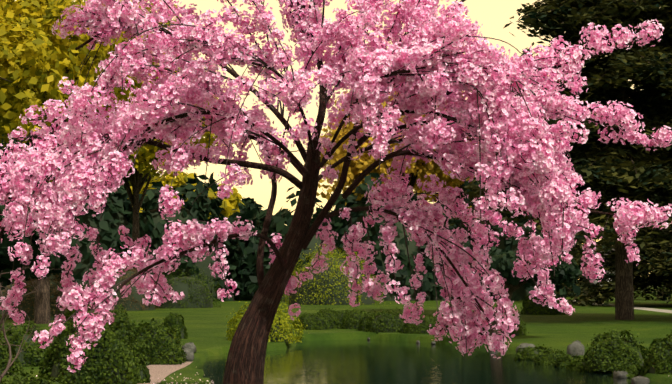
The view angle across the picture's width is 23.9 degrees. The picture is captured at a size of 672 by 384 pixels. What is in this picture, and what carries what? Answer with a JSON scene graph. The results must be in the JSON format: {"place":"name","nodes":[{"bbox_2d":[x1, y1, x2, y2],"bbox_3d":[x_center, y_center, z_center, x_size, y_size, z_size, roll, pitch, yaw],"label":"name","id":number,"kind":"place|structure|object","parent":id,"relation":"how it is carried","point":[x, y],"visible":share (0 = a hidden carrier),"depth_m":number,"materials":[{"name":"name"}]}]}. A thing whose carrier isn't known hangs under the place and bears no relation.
{"place":"outdoors","nodes":[
{"label":"outdoors","id":0,"kind":"place"},
{"bbox_2d":[143,362,191,383],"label":"gravel path","id":1,"kind":"structure","parent":0,"point":[158,373],"depth_m":22.52,"materials":[{"name":"beige gravel"}]},
{"bbox_2d":[15,0,649,279],"label":"sky","id":2,"kind":"structure","parent":0,"point":[494,15],"materials":[{"name":"beige"}]},
{"bbox_2d":[0,285,671,383],"bbox_3d":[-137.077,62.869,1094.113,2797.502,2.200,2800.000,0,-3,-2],"label":"ground","id":3,"kind":"structure","parent":0,"point":[207,328],"depth_m":39.85,"materials":[{"name":"green plant"}]},
{"bbox_2d":[0,256,62,381],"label":"bare shrub","id":4,"kind":"object","parent":3,"relation":"on","point":[2,321],"visible":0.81,"depth_m":14.46,"materials":[{"name":"brown wood"}]},
{"bbox_2d":[0,255,161,320],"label":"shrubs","id":5,"kind":"object","parent":3,"relation":"on","point":[54,289],"visible":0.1,"depth_m":45.76,"materials":[{"name":"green plant"}]},
{"bbox_2d":[155,381,209,383],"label":"grass","id":6,"kind":"structure","parent":3,"relation":"on","point":[164,382],"depth_m":19.02,"materials":[{"name":"green plant"}]},
{"bbox_2d":[175,243,390,343],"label":"yellow shrubs","id":7,"kind":"object","parent":3,"relation":"on","point":[236,320],"visible":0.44,"depth_m":63.01,"materials":[{"name":"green plant"}]},
{"bbox_2d":[0,0,605,228],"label":"yellow green trees","id":8,"kind":"object","parent":3,"relation":"on","point":[34,22],"visible":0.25,"depth_m":39.08,"materials":[{"name":"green plant"}]},
{"bbox_2d":[0,0,667,383],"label":"cherry","id":9,"kind":"object","parent":3,"relation":"on","point":[246,356],"depth_m":10.76,"materials":[{"name":"plant"}]},
{"bbox_2d":[0,0,671,372],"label":"cherry blossoms","id":10,"kind":"object","parent":9,"relation":"attached to","point":[68,194],"visible":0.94,"depth_m":10.27,"materials":[{"name":"pink plant"}]},
{"bbox_2d":[0,122,671,300],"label":"background trees","id":11,"kind":"object","parent":3,"relation":"on","point":[203,206],"visible":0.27,"depth_m":73.41,"materials":[{"name":"green plant"}]},
{"bbox_2d":[0,262,671,383],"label":"green shrubs","id":12,"kind":"object","parent":3,"relation":"on","point":[128,346],"visible":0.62,"depth_m":23.42,"materials":[{"name":"green plant"}]},
{"bbox_2d":[0,1,671,335],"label":"tree trunks","id":13,"kind":"object","parent":3,"relation":"on","point":[624,299],"visible":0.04,"depth_m":45.77,"materials":[{"name":"brown wood"}]},
{"bbox_2d":[0,195,671,383],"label":"shrub","id":14,"kind":"object","parent":3,"relation":"on","point":[181,286],"visible":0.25,"depth_m":63.55,"materials":[{"name":"green plant"}]},
{"bbox_2d":[182,340,584,361],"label":"rocks","id":15,"kind":"object","parent":3,"relation":"on","point":[574,348],"visible":0.56,"depth_m":27.27,"materials":[{"name":"grey stone"}]},
{"bbox_2d":[304,88,479,206],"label":"golden tree","id":16,"kind":"object","parent":3,"relation":"on","point":[432,167],"visible":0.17,"depth_m":77.66,"materials":[{"name":"yellow plant"}]},
{"bbox_2d":[444,0,671,306],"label":"conifers","id":17,"kind":"object","parent":3,"relation":"on","point":[609,166],"visible":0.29,"depth_m":44.85,"materials":[{"name":"green plant"}]},
{"bbox_2d":[196,339,662,383],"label":"pond water","id":18,"kind":"structure","parent":0,"point":[359,361],"depth_m":24.92,"materials":[{"name":"green liquid"}]},
{"bbox_2d":[7,366,669,383],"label":"fallen petals","id":19,"kind":"object","parent":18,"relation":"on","point":[184,379],"visible":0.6,"depth_m":19.48,"materials":[{"name":"pink plant"}]},
{"bbox_2d":[367,337,649,383],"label":"rocks","id":20,"kind":"object","parent":18,"relation":"in","point":[634,380],"visible":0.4,"depth_m":20.94,"materials":[{"name":"grey stone"}]},
{"bbox_2d":[582,262,614,292],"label":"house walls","id":21,"kind":"structure","parent":0,"point":[585,285],"depth_m":88.03,"materials":[{"name":"grey"}]},
{"bbox_2d":[559,300,671,312],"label":"lawn path","id":22,"kind":"structure","parent":0,"point":[653,309],"depth_m":59.06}
]}

